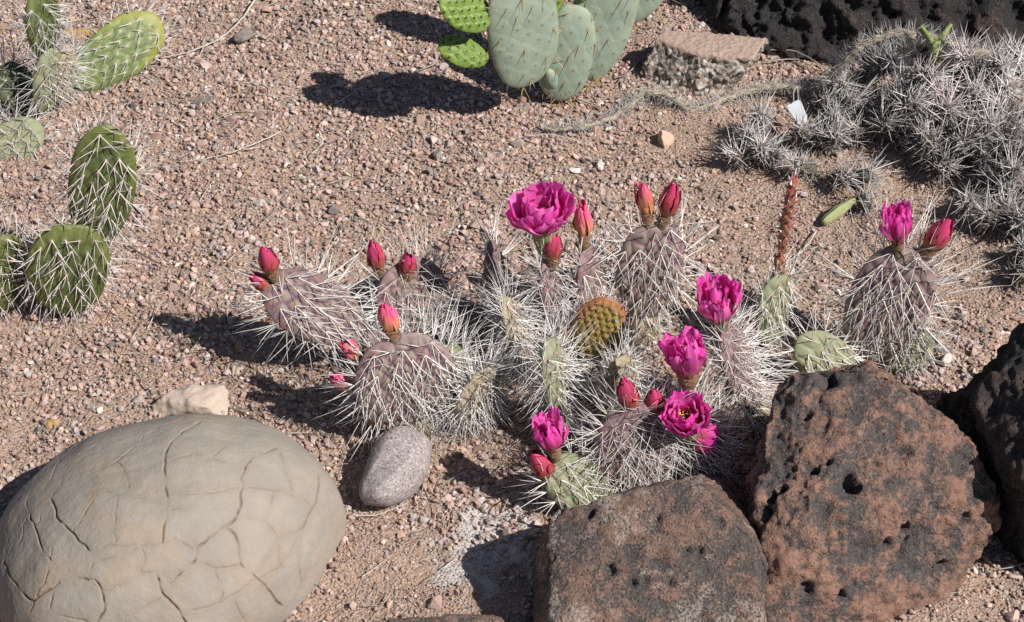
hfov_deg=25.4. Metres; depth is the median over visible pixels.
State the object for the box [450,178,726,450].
prickly pear
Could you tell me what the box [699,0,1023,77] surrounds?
boulder
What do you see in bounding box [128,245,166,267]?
twig
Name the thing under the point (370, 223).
twig
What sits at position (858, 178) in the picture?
spiny cactus
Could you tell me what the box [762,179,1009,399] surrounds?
prickly pear
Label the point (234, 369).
stone
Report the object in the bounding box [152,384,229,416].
stone
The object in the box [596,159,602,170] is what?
stone
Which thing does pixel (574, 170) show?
stone
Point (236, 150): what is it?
twig
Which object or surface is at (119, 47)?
prickly pear
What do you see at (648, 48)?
twig
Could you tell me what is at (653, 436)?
prickly pear
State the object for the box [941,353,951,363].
stone
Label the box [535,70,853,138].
dead branch
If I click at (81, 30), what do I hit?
stone
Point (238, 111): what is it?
twig
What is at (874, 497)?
boulder
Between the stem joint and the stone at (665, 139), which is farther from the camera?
the stone at (665, 139)
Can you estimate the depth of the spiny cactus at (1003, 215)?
2.41 m
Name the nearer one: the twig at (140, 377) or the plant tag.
the twig at (140, 377)
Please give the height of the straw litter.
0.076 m
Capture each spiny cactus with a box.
[702,88,821,184]
[777,66,884,157]
[804,16,1023,207]
[820,147,898,221]
[943,174,1023,297]
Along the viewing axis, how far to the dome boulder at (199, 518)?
1.97 m
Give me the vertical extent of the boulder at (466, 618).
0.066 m
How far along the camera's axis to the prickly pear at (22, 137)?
2.53 m
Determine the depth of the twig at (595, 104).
2.60 m
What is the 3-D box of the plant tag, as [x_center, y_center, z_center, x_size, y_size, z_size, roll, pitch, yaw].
[0.318,-0.219,2.555,0.024,0.072,0.035,0,40,0]
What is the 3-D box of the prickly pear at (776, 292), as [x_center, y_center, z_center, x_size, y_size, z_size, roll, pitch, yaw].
[0.262,-0.042,2.224,0.076,0.236,0.118,31,49,31]
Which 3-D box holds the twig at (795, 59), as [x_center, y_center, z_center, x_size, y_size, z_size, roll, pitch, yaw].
[0.350,-0.288,2.672,0.104,0.004,0.018,11,41,12]
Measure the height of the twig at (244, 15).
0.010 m
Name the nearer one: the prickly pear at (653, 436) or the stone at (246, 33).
the prickly pear at (653, 436)
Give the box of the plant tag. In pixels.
[786,86,806,124]
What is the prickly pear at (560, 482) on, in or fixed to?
on the ground
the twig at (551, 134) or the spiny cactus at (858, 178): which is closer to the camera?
the spiny cactus at (858, 178)
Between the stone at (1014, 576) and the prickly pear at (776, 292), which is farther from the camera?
the prickly pear at (776, 292)
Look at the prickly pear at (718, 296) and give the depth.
2.12 m
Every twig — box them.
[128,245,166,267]
[136,373,154,391]
[161,0,255,58]
[177,131,281,161]
[198,110,266,129]
[228,407,261,422]
[351,502,408,515]
[353,216,373,255]
[524,134,587,144]
[577,98,624,115]
[614,38,655,78]
[766,58,852,76]
[770,49,829,71]
[787,230,817,262]
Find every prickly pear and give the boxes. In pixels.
[0,0,175,119]
[0,93,76,171]
[0,96,172,328]
[214,211,536,464]
[436,0,674,107]
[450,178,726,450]
[503,405,630,519]
[531,325,763,504]
[673,265,796,443]
[741,168,825,365]
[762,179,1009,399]
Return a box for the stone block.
[640,30,767,95]
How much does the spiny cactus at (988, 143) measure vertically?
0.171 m
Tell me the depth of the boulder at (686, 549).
1.94 m
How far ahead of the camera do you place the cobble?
2.10 m
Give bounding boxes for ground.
[0,0,1023,621]
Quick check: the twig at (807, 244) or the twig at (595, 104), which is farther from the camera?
the twig at (595, 104)
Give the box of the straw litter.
[0,0,1023,621]
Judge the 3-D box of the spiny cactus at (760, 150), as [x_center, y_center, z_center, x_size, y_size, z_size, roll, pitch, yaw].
[0.286,-0.185,2.505,0.138,0.097,0.132,29,48,30]
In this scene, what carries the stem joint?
on the ground
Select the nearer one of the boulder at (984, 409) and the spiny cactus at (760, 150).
the boulder at (984, 409)
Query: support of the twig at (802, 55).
on the ground
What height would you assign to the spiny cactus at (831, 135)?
0.094 m
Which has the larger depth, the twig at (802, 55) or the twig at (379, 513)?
the twig at (802, 55)
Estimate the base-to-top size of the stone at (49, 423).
0.007 m
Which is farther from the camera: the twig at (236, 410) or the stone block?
the stone block
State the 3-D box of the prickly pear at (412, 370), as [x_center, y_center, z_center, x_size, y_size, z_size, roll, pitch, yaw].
[-0.128,0.025,2.183,0.299,0.222,0.263,-11,41,-13]
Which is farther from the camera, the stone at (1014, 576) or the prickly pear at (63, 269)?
the prickly pear at (63, 269)
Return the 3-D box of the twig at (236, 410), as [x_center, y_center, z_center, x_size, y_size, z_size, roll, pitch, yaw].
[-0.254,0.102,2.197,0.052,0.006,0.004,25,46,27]
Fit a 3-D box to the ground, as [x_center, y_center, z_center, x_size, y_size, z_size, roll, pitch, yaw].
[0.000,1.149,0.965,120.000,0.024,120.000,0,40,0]
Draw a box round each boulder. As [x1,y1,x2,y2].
[0,414,346,621]
[387,614,503,621]
[529,472,767,621]
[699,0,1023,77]
[743,360,1001,621]
[936,323,1023,564]
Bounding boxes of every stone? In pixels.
[45,419,60,428]
[63,28,97,39]
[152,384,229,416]
[192,96,212,104]
[230,364,243,375]
[233,26,256,43]
[567,167,580,173]
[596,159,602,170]
[657,130,673,148]
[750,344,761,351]
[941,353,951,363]
[1007,570,1022,580]
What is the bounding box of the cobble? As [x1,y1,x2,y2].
[359,426,431,506]
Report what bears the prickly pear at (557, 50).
on the ground
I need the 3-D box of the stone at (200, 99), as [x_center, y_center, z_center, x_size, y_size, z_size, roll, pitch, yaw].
[-0.355,-0.241,2.614,0.024,0.011,0.017,0,40,0]

